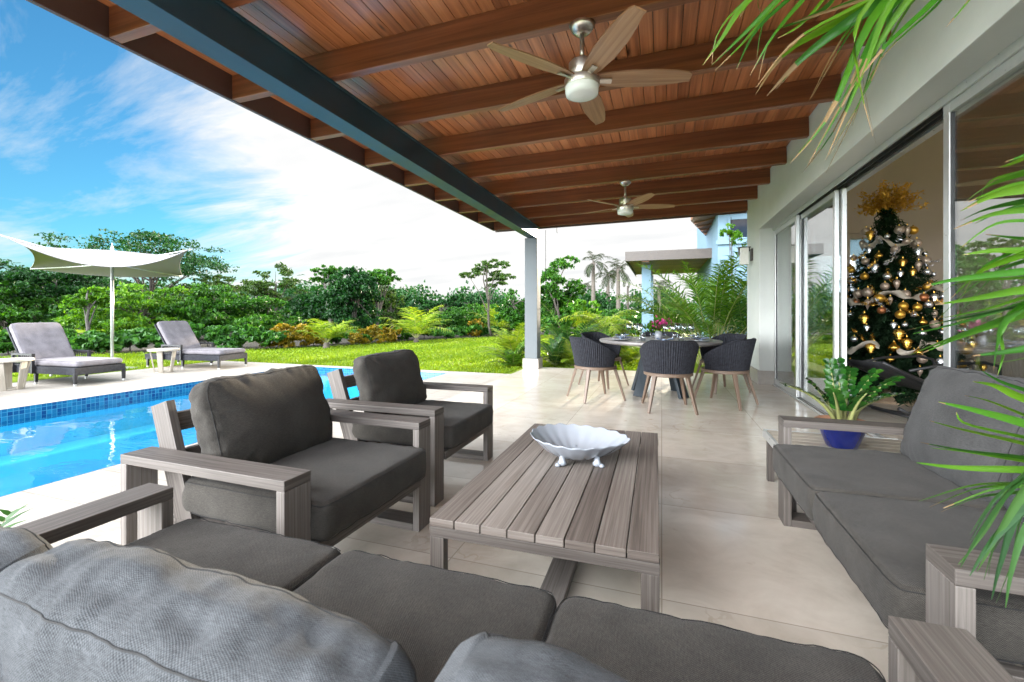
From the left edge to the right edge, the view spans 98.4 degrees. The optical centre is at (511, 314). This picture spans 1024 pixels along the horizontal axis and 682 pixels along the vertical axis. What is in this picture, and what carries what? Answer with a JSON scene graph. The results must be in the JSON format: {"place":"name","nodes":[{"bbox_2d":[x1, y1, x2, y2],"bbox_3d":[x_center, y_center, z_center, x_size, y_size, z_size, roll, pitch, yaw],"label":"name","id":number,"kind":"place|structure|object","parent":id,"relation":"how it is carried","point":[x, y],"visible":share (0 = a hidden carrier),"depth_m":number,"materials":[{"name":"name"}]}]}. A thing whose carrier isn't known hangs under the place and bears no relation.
{"place":"outdoors","nodes":[
{"label":"outdoors","id":0,"kind":"place"},
{"bbox_2d":[0,361,509,547],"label":"pool deck","id":1,"kind":"structure","parent":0,"point":[45,500],"depth_m":6.11,"materials":[{"name":"stone"}]},
{"bbox_2d":[0,357,34,390],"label":"side table","id":2,"kind":"object","parent":1,"relation":"on","point":[5,374],"visible":1,"depth_m":6.53,"materials":[{"name":"white wood"}]},
{"bbox_2d":[6,322,125,386],"bbox_3d":[-7.491,0.626,7.346,1.892,0.971,0.794,0,0,16],"label":"sun lounger","id":3,"kind":"object","parent":1,"relation":"on","point":[47,347],"visible":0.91,"depth_m":7.23,"materials":[{"name":"fabric"}]},
{"bbox_2d":[147,348,179,372],"bbox_3d":[-6.661,0.887,8.446,0.500,0.451,0.500,0,0,19],"label":"side table","id":4,"kind":"object","parent":1,"relation":"on","point":[159,351],"visible":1,"depth_m":8.31,"materials":[{"name":"white wood"}]},
{"bbox_2d":[145,321,246,369],"bbox_3d":[-6.676,0.626,9.362,1.892,0.971,0.794,0,0,13],"label":"sun lounger","id":5,"kind":"object","parent":1,"relation":"on","point":[179,334],"visible":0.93,"depth_m":9.19,"materials":[{"name":"fabric"}]},
{"bbox_2d":[0,367,446,496],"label":"pool basin","id":6,"kind":"object","parent":1,"relation":"in","point":[21,437],"visible":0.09,"depth_m":5.82,"materials":[{"name":"tile"}]},
{"bbox_2d":[0,424,196,496],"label":"pool bench","id":7,"kind":"object","parent":6,"relation":"on","point":[24,470],"depth_m":5.43,"materials":[{"name":"paint"}]},
{"bbox_2d":[0,373,424,424],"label":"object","id":8,"kind":"structure","parent":6,"relation":"in","point":[180,398],"depth_m":5.95,"materials":[{"name":"blue tile"}]},
{"bbox_2d":[0,327,592,356],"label":"garden bed","id":9,"kind":"object","parent":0,"point":[252,345],"visible":0.11,"depth_m":16.16,"materials":[{"name":"green plant"}]},
{"bbox_2d":[0,329,14,354],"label":"sea grape shrub","id":10,"kind":"object","parent":9,"relation":"on","point":[6,344],"visible":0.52,"depth_m":11.90,"materials":[{"name":"green plant"}]},
{"bbox_2d":[0,274,93,329],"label":"tree","id":11,"kind":"object","parent":9,"relation":"on","point":[9,314],"visible":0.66,"depth_m":17.43,"materials":[{"name":"green plant"}]},
{"bbox_2d":[0,258,148,313],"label":"tree","id":12,"kind":"object","parent":9,"relation":"on","point":[19,274],"visible":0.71,"depth_m":18.15,"materials":[{"name":"green plant"}]},
{"bbox_2d":[61,286,109,330],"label":"tree","id":13,"kind":"object","parent":9,"relation":"on","point":[98,295],"visible":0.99,"depth_m":15.57,"materials":[{"name":"green plant"}]},
{"bbox_2d":[68,330,128,352],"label":"sea grape shrub","id":14,"kind":"object","parent":9,"relation":"on","point":[95,338],"visible":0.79,"depth_m":12.45,"materials":[{"name":"green plant"}]},
{"bbox_2d":[50,281,201,335],"bbox_3d":[-15.038,-0.020,17.657,4.957,2.388,5.312,0,0,-12],"label":"vine thicket","id":15,"kind":"object","parent":9,"relation":"on","point":[128,315],"visible":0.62,"depth_m":16.68,"materials":[{"name":"green plant"}]},
{"bbox_2d":[105,327,153,350],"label":"sea grape shrub","id":16,"kind":"object","parent":9,"relation":"on","point":[132,336],"visible":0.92,"depth_m":13.01,"materials":[{"name":"green plant"}]},
{"bbox_2d":[32,228,239,299],"bbox_3d":[-20.317,-1.742,24.569,9.314,5.853,8.398,0,0,31],"label":"tree","id":17,"kind":"object","parent":9,"relation":"on","point":[187,269],"visible":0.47,"depth_m":23.99,"materials":[{"name":"green plant"}]},
{"bbox_2d":[141,328,164,347],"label":"sea grape shrub","id":18,"kind":"object","parent":9,"relation":"on","point":[156,339],"visible":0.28,"depth_m":13.26,"materials":[{"name":"green plant"}]},
{"bbox_2d":[169,274,250,311],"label":"tree","id":19,"kind":"object","parent":9,"relation":"on","point":[216,281],"visible":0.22,"depth_m":25.31,"materials":[{"name":"green plant"}]},
{"bbox_2d":[188,321,232,347],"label":"sea grape shrub","id":20,"kind":"object","parent":9,"relation":"on","point":[200,328],"visible":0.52,"depth_m":13.97,"materials":[{"name":"green plant"}]},
{"bbox_2d":[148,282,282,332],"bbox_3d":[-12.644,-0.106,19.324,4.785,2.529,4.622,0,0,-21],"label":"vine thicket","id":21,"kind":"object","parent":9,"relation":"on","point":[216,310],"visible":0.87,"depth_m":18.59,"materials":[{"name":"green plant"}]},
{"bbox_2d":[207,325,245,347],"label":"sea grape shrub","id":22,"kind":"object","parent":9,"relation":"on","point":[235,340],"visible":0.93,"depth_m":13.97,"materials":[{"name":"green plant"}]},
{"bbox_2d":[239,323,288,348],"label":"sea grape shrub","id":23,"kind":"object","parent":9,"relation":"on","point":[259,334],"visible":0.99,"depth_m":13.90,"materials":[{"name":"green plant"}]},
{"bbox_2d":[239,297,306,330],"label":"vine thicket","id":24,"kind":"object","parent":9,"relation":"on","point":[292,320],"visible":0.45,"depth_m":20.66,"materials":[{"name":"green plant"}]},
{"bbox_2d":[239,262,307,312],"bbox_3d":[-13.993,-0.911,25.564,3.300,4.165,3.573,0,0,14],"label":"tree","id":25,"kind":"object","parent":9,"relation":"on","point":[262,288],"visible":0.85,"depth_m":25.38,"materials":[{"name":"green plant"}]},
{"bbox_2d":[271,323,300,346],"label":"croton shrub","id":26,"kind":"object","parent":9,"relation":"on","point":[287,327],"visible":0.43,"depth_m":14.75,"materials":[{"name":"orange plant"}]},
{"bbox_2d":[292,323,313,346],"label":"croton shrub","id":27,"kind":"object","parent":9,"relation":"on","point":[304,337],"visible":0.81,"depth_m":14.94,"materials":[{"name":"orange plant"}]},
{"bbox_2d":[310,264,343,325],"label":"tree","id":28,"kind":"object","parent":9,"relation":"on","point":[326,272],"visible":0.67,"depth_m":19.80,"materials":[{"name":"green plant"}]},
{"bbox_2d":[317,265,384,329],"bbox_3d":[-6.961,-0.468,19.463,2.626,3.287,2.846,0,0,-14],"label":"bush","id":29,"kind":"object","parent":9,"relation":"on","point":[343,296],"visible":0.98,"depth_m":18.88,"materials":[{"name":"green plant"}]},
{"bbox_2d":[365,268,401,325],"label":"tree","id":30,"kind":"object","parent":9,"relation":"on","point":[382,277],"visible":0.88,"depth_m":20.09,"materials":[{"name":"green plant"}]},
{"bbox_2d":[368,286,405,327],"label":"vine thicket","id":31,"kind":"object","parent":9,"relation":"on","point":[388,305],"visible":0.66,"depth_m":21.85,"materials":[{"name":"green plant"}]},
{"bbox_2d":[414,294,469,327],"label":"tree","id":32,"kind":"object","parent":9,"relation":"on","point":[451,300],"visible":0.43,"depth_m":25.96,"materials":[{"name":"green plant"}]},
{"bbox_2d":[436,327,462,337],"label":"border shrub","id":33,"kind":"object","parent":9,"relation":"on","point":[450,334],"visible":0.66,"depth_m":20.62,"materials":[{"name":"green plant"}]},
{"bbox_2d":[427,302,508,332],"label":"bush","id":34,"kind":"object","parent":9,"relation":"on","point":[460,317],"visible":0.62,"depth_m":24.25,"materials":[{"name":"green plant"}]},
{"bbox_2d":[454,322,482,335],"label":"border shrub","id":35,"kind":"object","parent":9,"relation":"on","point":[465,330],"visible":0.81,"depth_m":21.81,"materials":[{"name":"green plant"}]},
{"bbox_2d":[454,293,483,309],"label":"vine thicket","id":36,"kind":"object","parent":9,"relation":"on","point":[469,299],"visible":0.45,"depth_m":29.60,"materials":[{"name":"green plant"}]},
{"bbox_2d":[458,259,516,336],"bbox_3d":[-1.214,-0.800,22.110,2.789,3.932,2.201,0,0,18],"label":"tree","id":37,"kind":"object","parent":9,"relation":"on","point":[499,277],"visible":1,"depth_m":21.92,"materials":[{"name":"green plant"}]},
{"bbox_2d":[469,303,510,335],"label":"coconut palm","id":38,"kind":"object","parent":9,"relation":"on","point":[499,324],"visible":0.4,"depth_m":22.80,"materials":[{"name":"green plant"}]},
{"bbox_2d":[583,251,613,327],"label":"tall palm","id":39,"kind":"object","parent":9,"relation":"on","point":[588,270],"visible":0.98,"depth_m":33.88,"materials":[{"name":"green plant"}]},
{"bbox_2d":[595,265,624,304],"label":"tall palm","id":40,"kind":"object","parent":9,"relation":"on","point":[607,282],"visible":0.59,"depth_m":37.89,"materials":[{"name":"green plant"}]},
{"bbox_2d":[0,0,696,309],"label":"sky","id":41,"kind":"structure","parent":0,"point":[95,134],"materials":[{"name":"blue"}]},
{"bbox_2d":[0,324,822,382],"bbox_3d":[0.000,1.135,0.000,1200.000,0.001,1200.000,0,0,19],"label":"lawn","id":42,"kind":"structure","parent":0,"point":[15,379],"depth_m":11.55,"materials":[{"name":"green plant"}]},
{"bbox_2d":[0,234,190,368],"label":"umbrella","id":43,"kind":"object","parent":42,"relation":"on","point":[111,263],"visible":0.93,"depth_m":9.02,"materials":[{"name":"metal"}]},
{"bbox_2d":[294,318,357,347],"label":"shrub","id":44,"kind":"object","parent":42,"relation":"on","point":[325,332],"visible":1,"depth_m":14.45,"materials":[{"name":"green plant"}]},
{"bbox_2d":[1,268,696,329],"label":"woodland","id":45,"kind":"object","parent":42,"relation":"on","point":[309,306],"visible":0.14,"depth_m":33.87,"materials":[{"name":"green plant"}]},
{"bbox_2d":[347,328,370,344],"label":"croton shrub","id":46,"kind":"object","parent":42,"relation":"on","point":[356,337],"visible":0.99,"depth_m":16.15,"materials":[{"name":"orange plant"}]},
{"bbox_2d":[366,324,387,343],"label":"croton shrub","id":47,"kind":"object","parent":42,"relation":"on","point":[374,332],"visible":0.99,"depth_m":16.48,"materials":[{"name":"yellow plant"}]},
{"bbox_2d":[381,326,402,342],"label":"croton shrub","id":48,"kind":"object","parent":42,"relation":"on","point":[390,334],"visible":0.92,"depth_m":17.24,"materials":[{"name":"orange plant"}]},
{"bbox_2d":[379,305,454,342],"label":"coconut palm","id":49,"kind":"object","parent":42,"relation":"on","point":[415,327],"visible":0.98,"depth_m":17.44,"materials":[{"name":"green plant"}]},
{"bbox_2d":[488,340,524,365],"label":"palm shrub","id":50,"kind":"object","parent":42,"relation":"on","point":[511,357],"visible":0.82,"depth_m":9.50,"materials":[{"name":"green plant"}]},
{"bbox_2d":[490,289,524,334],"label":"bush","id":51,"kind":"object","parent":42,"relation":"on","point":[512,312],"visible":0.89,"depth_m":20.73,"materials":[{"name":"green plant"}]},
{"bbox_2d":[473,318,553,356],"bbox_3d":[-0.031,0.609,10.518,2.183,1.064,2.346,0,0,19],"label":"palm shrub","id":52,"kind":"object","parent":42,"relation":"on","point":[511,341],"visible":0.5,"depth_m":10.23,"materials":[{"name":"green plant"}]},
{"bbox_2d":[519,333,566,365],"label":"fern","id":53,"kind":"object","parent":42,"relation":"on","point":[555,346],"visible":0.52,"depth_m":9.63,"materials":[{"name":"green plant"}]},
{"bbox_2d":[542,337,574,365],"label":"fern","id":54,"kind":"object","parent":42,"relation":"on","point":[568,357],"visible":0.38,"depth_m":9.45,"materials":[{"name":"green plant"}]},
{"bbox_2d":[540,255,585,340],"bbox_3d":[1.306,-0.273,12.898,1.760,2.872,1.747,0,0,2],"label":"tree","id":55,"kind":"object","parent":42,"relation":"on","point":[555,298],"visible":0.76,"depth_m":12.70,"materials":[{"name":"green plant"}]},
{"bbox_2d":[540,302,618,346],"bbox_3d":[1.286,0.413,10.476,2.714,1.456,2.123,0,0,19],"label":"fern","id":56,"kind":"object","parent":42,"relation":"on","point":[564,332],"visible":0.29,"depth_m":10.12,"materials":[{"name":"green plant"}]},
{"bbox_2d":[541,299,621,334],"bbox_3d":[3.131,0.246,19.927,3.658,1.865,2.803,0,0,18],"label":"shrub","id":57,"kind":"object","parent":42,"relation":"on","point":[578,305],"visible":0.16,"depth_m":19.39,"materials":[{"name":"green plant"}]},
{"bbox_2d":[605,258,630,310],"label":"tall palm","id":58,"kind":"object","parent":42,"relation":"on","point":[618,273],"visible":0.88,"depth_m":33.88,"materials":[{"name":"green plant"}]},
{"bbox_2d":[619,345,639,362],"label":"palm shrub","id":59,"kind":"object","parent":42,"relation":"on","point":[627,354],"visible":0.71,"depth_m":10.22,"materials":[{"name":"green plant"}]},
{"bbox_2d":[601,308,660,333],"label":"shrub","id":60,"kind":"object","parent":42,"relation":"on","point":[635,321],"visible":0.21,"depth_m":24.23,"materials":[{"name":"green plant"}]},
{"bbox_2d":[670,298,746,338],"bbox_3d":[4.808,0.169,9.691,2.585,1.946,2.355,0,0,19],"label":"shrub","id":61,"kind":"object","parent":42,"relation":"on","point":[735,322],"visible":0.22,"depth_m":9.21,"materials":[{"name":"green plant"}]},
{"bbox_2d":[615,241,818,365],"bbox_3d":[4.451,-0.145,9.938,4.306,2.577,3.794,0,0,-4],"label":"areca palm","id":62,"kind":"object","parent":42,"relation":"on","point":[680,304],"visible":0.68,"depth_m":9.09,"materials":[{"name":"green plant"}]},
{"bbox_2d":[719,223,742,285],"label":"tree","id":63,"kind":"object","parent":42,"relation":"on","point":[734,235],"visible":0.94,"depth_m":11.19,"materials":[{"name":"green plant"}]},
{"bbox_2d":[650,269,832,334],"bbox_3d":[5.978,-0.115,12.014,4.129,2.514,3.310,0,0,-13],"label":"areca palm","id":64,"kind":"object","parent":42,"relation":"on","point":[679,276],"visible":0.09,"depth_m":11.34,"materials":[{"name":"green plant"}]},
{"bbox_2d":[747,0,1023,438],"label":"house","id":65,"kind":"structure","parent":42,"relation":"on","point":[945,106],"depth_m":5.53,"materials":[{"name":"white paint"}]},
{"bbox_2d":[738,246,752,264],"bbox_3d":[3.952,-0.990,7.477,0.213,0.300,0.124,0,0,19],"label":"wall lamp","id":66,"kind":"object","parent":65,"relation":"attached to","point":[743,253],"visible":1,"depth_m":7.43,"materials":[{"name":"white glass"}]},
{"bbox_2d":[774,215,799,396],"bbox_3d":[3.901,-0.105,6.290,0.038,2.370,1.180,0,0,19],"label":"sliding door","id":67,"kind":"structure","parent":65,"relation":"in","point":[787,237],"depth_m":6.19,"materials":[{"name":"metal"}]},
{"bbox_2d":[800,190,838,413],"bbox_3d":[3.574,-0.105,5.177,0.038,2.370,1.260,0,0,19],"label":"sliding door","id":68,"kind":"structure","parent":65,"relation":"in","point":[806,217],"depth_m":5.46,"materials":[{"name":"metal"}]},
{"bbox_2d":[809,188,846,401],"bbox_3d":[3.593,-0.105,5.085,0.038,2.370,1.220,0,0,19],"label":"sliding door","id":69,"kind":"structure","parent":65,"relation":"in","point":[843,192],"depth_m":4.52,"materials":[{"name":"metal"}]},
{"bbox_2d":[811,233,906,292],"bbox_3d":[5.636,-0.120,7.434,1.600,2.440,0.084,0,0,19],"label":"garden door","id":70,"kind":"structure","parent":65,"relation":"in","point":[849,236],"depth_m":7.40,"materials":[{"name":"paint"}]},
{"bbox_2d":[811,206,980,406],"bbox_3d":[4.924,-0.167,5.750,2.035,2.566,1.921,0,0,19],"label":"christmas tree","id":71,"kind":"object","parent":65,"relation":"on","point":[881,329],"visible":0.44,"depth_m":5.55,"materials":[{"name":"green plant"}]},
{"bbox_2d":[820,340,879,353],"bbox_3d":[4.217,0.409,5.577,0.187,0.184,0.726,0,0,-18],"label":"ribbon","id":72,"kind":"object","parent":71,"relation":"attached to","point":[851,350],"visible":0.68,"depth_m":5.39,"materials":[{"name":"beige fabric"}]},
{"bbox_2d":[861,235,916,248],"bbox_3d":[4.747,-0.904,5.575,0.549,0.191,0.184,0,0,41],"label":"ribbon","id":73,"kind":"object","parent":71,"relation":"attached to","point":[874,243],"visible":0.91,"depth_m":5.57,"materials":[{"name":"beige fabric"}]},
{"bbox_2d":[854,179,929,215],"bbox_3d":[4.912,-1.536,5.760,0.689,0.493,0.718,0,0,-24],"label":"tree topper","id":74,"kind":"object","parent":71,"relation":"on","point":[896,200],"visible":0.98,"depth_m":5.70,"materials":[{"name":"gold metal"}]},
{"bbox_2d":[847,284,942,305],"bbox_3d":[4.705,-0.230,5.359,0.984,0.257,0.288,0,0,24],"label":"ribbon","id":75,"kind":"object","parent":71,"relation":"attached to","point":[900,294],"visible":0.89,"depth_m":5.28,"materials":[{"name":"beige fabric"}]},
{"bbox_2d":[896,338,963,354],"bbox_3d":[4.832,0.364,5.058,0.743,0.233,0.206,0,0,3],"label":"ribbon","id":76,"kind":"object","parent":71,"relation":"attached to","point":[904,352],"visible":0.53,"depth_m":5.07,"materials":[{"name":"beige fabric"}]},
{"bbox_2d":[943,48,1023,367],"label":"sliding door","id":77,"kind":"structure","parent":65,"relation":"in","point":[1015,62],"depth_m":2.67,"materials":[{"name":"metal"}]},
{"bbox_2d":[94,367,1022,681],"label":"terrace floor","id":78,"kind":"structure","parent":0,"point":[736,553],"depth_m":2.23,"materials":[{"name":"beige tile"}]},
{"bbox_2d":[0,505,30,526],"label":"strap leaf plant","id":79,"kind":"object","parent":78,"relation":"on","point":[8,518],"visible":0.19,"depth_m":1.61,"materials":[{"name":"plant"}]},
{"bbox_2d":[120,365,429,545],"bbox_3d":[-0.961,0.682,2.025,0.921,0.837,0.940,0,0,20],"label":"armchair","id":80,"kind":"object","parent":78,"relation":"on","point":[268,453],"visible":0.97,"depth_m":1.81,"materials":[{"name":"grey fabric"}]},
{"bbox_2d":[326,349,492,506],"bbox_3d":[-0.670,0.682,3.089,0.920,0.836,0.940,0,0,18],"label":"armchair","id":81,"kind":"object","parent":78,"relation":"on","point":[391,383],"visible":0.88,"depth_m":2.86,"materials":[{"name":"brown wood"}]},
{"bbox_2d":[0,483,1016,681],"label":"sofa","id":82,"kind":"object","parent":78,"relation":"on","point":[162,598],"visible":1,"depth_m":0.69,"materials":[{"name":"grey fabric"}]},
{"bbox_2d":[523,238,541,368],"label":"column","id":83,"kind":"structure","parent":78,"relation":"on","point":[532,359],"depth_m":8.91,"materials":[{"name":"paint"}]},
{"bbox_2d":[109,0,539,237],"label":"steel beam","id":84,"kind":"structure","parent":83,"relation":"on","point":[222,33],"depth_m":3.14,"materials":[{"name":"metal"}]},
{"bbox_2d":[26,0,890,231],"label":"terrace roof","id":85,"kind":"structure","parent":84,"relation":"on","point":[440,78],"depth_m":3.88,"materials":[{"name":"brown wood"}]},
{"bbox_2d":[487,5,691,124],"bbox_3d":[0.460,-1.595,2.820,1.298,0.459,1.246,0,0,19],"label":"ceiling fan","id":86,"kind":"object","parent":85,"relation":"hanging from","point":[583,82],"visible":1,"depth_m":2.70,"materials":[{"name":"brown wood"}]},
{"bbox_2d":[581,180,675,217],"bbox_3d":[1.572,-1.595,6.099,1.298,0.459,1.246,0,0,19],"label":"ceiling fan","id":87,"kind":"object","parent":85,"relation":"hanging from","point":[626,206],"visible":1,"depth_m":5.98,"materials":[{"name":"brown wood"}]},
{"bbox_2d":[430,423,659,612],"bbox_3d":[0.295,0.910,2.117,0.775,0.380,1.420,0,0,18],"label":"coffee table","id":88,"kind":"object","parent":78,"relation":"on","point":[522,493],"visible":0.68,"depth_m":1.64,"materials":[{"name":"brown wood"}]},
{"bbox_2d":[530,423,630,467],"bbox_3d":[0.334,0.649,2.172,0.491,0.141,0.366,0,0,5],"label":"shell bowl","id":89,"kind":"object","parent":88,"relation":"on","point":[563,442],"visible":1,"depth_m":2.24,"materials":[{"name":"white ceramic"}]},
{"bbox_2d":[566,336,625,403],"bbox_3d":[1.069,0.695,5.759,0.641,0.814,0.652,0,0,-17],"label":"dining chair","id":90,"kind":"object","parent":78,"relation":"on","point":[589,355],"visible":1,"depth_m":5.52,"materials":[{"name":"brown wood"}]},
{"bbox_2d":[578,332,628,388],"bbox_3d":[1.403,0.695,6.874,0.652,0.814,0.641,0,0,-41],"label":"dining chair","id":91,"kind":"object","parent":78,"relation":"on","point":[596,336],"visible":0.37,"depth_m":7.03,"materials":[{"name":"black wicker"}]},
{"bbox_2d":[600,337,722,398],"bbox_3d":[2.024,0.728,6.093,1.600,0.756,1.600,0,0,19],"label":"dining table","id":92,"kind":"object","parent":78,"relation":"on","point":[639,382],"visible":0.5,"depth_m":5.88,"materials":[{"name":"grey metal"}]},
{"bbox_2d":[640,315,673,339],"bbox_3d":[1.988,0.178,6.064,0.454,0.340,0.367,0,0,19],"label":"flower vase","id":93,"kind":"object","parent":92,"relation":"on","point":[655,326],"visible":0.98,"depth_m":6.01,"materials":[{"name":"pink plant"}]},
{"bbox_2d":[639,340,698,414],"bbox_3d":[1.810,0.695,5.109,0.652,0.814,0.641,0,0,10],"label":"dining chair","id":94,"kind":"object","parent":78,"relation":"on","point":[667,359],"visible":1,"depth_m":4.88,"materials":[{"name":"wicker"}]},
{"bbox_2d":[692,333,750,393],"bbox_3d":[3.026,0.695,6.377,0.641,0.814,0.652,0,0,-13],"label":"dining chair","id":95,"kind":"object","parent":78,"relation":"on","point":[725,338],"visible":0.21,"depth_m":6.56,"materials":[{"name":"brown wood"}]},
{"bbox_2d":[691,338,758,410],"bbox_3d":[2.616,0.695,5.385,0.652,0.814,0.641,0,0,-41],"label":"dining chair","id":96,"kind":"object","parent":78,"relation":"on","point":[733,358],"visible":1,"depth_m":5.14,"materials":[{"name":"brown wood"}]},
{"bbox_2d":[763,429,901,511],"bbox_3d":[1.949,0.934,2.573,0.756,0.332,0.575,0,0,19],"label":"side table","id":97,"kind":"object","parent":78,"relation":"on","point":[892,445],"visible":0.27,"depth_m":2.71,"materials":[{"name":"brown wood"}]},
{"bbox_2d":[814,415,865,448],"bbox_3d":[1.906,0.690,2.553,0.264,0.156,0.264,0,0,19],"label":"plant pot","id":98,"kind":"object","parent":97,"relation":"on","point":[841,439],"visible":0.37,"depth_m":2.48,"materials":[{"name":"ceramic"}]},
{"bbox_2d":[779,357,904,419],"bbox_3d":[1.902,0.450,2.537,0.664,0.371,0.363,0,0,-7],"label":"zz plant","id":99,"kind":"object","parent":98,"relation":"on","point":[839,394],"visible":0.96,"depth_m":2.57,"materials":[{"name":"green plant"}]},
{"bbox_2d":[772,366,1023,681],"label":"loveseat","id":100,"kind":"object","parent":78,"relation":"on","point":[896,546],"visible":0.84,"depth_m":1.53,"materials":[{"name":"grey fabric"}]},
{"bbox_2d":[625,248,711,333],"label":"pavilion","id":101,"kind":"structure","parent":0,"point":[663,261],"depth_m":15.82,"materials":[{"name":"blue paint"}]},
{"bbox_2d":[691,213,898,355],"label":"blue wing","id":102,"kind":"structure","parent":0,"point":[708,230],"depth_m":12.02,"materials":[{"name":"paint"}]},
{"bbox_2d":[730,219,746,237],"bbox_3d":[6.794,-2.440,12.470,1.140,0.520,0.013,0,0,19],"label":"window","id":103,"kind":"structure","parent":102,"relation":"in","point":[741,224],"depth_m":12.56,"materials":[{"name":"grey glass"}]},
{"bbox_2d":[839,355,1001,417],"bbox_3d":[4.425,0.779,4.572,1.741,0.660,0.702,0,0,-1],"label":"rocking lounger","id":104,"kind":"object","parent":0,"point":[909,380],"visible":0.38,"depth_m":4.48,"materials":[{"name":"black rubber"}]},
{"bbox_3d":[1.375,0.910,0.442,0.400,0.380,0.400,0,0,19],"label":"palm tub","id":105,"kind":"object","parent":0,"visible":0},
{"bbox_2d":[703,0,1023,607],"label":"palm","id":106,"kind":"object","parent":105,"relation":"in","point":[861,10],"visible":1,"depth_m":0.92,"materials":[{"name":"plant"}]},
{"bbox_3d":[2.452,0.845,12.000,0.560,0.580,0.560,0,0,19],"label":"planter","id":107,"kind":"object","parent":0,"visible":0},
{"bbox_2d":[559,310,641,349],"bbox_3d":[2.432,0.497,12.018,2.210,1.245,2.242,0,0,19],"label":"potted palm","id":108,"kind":"object","parent":107,"relation":"in","point":[615,329],"visible":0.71,"depth_m":11.79,"materials":[{"name":"green plant"}]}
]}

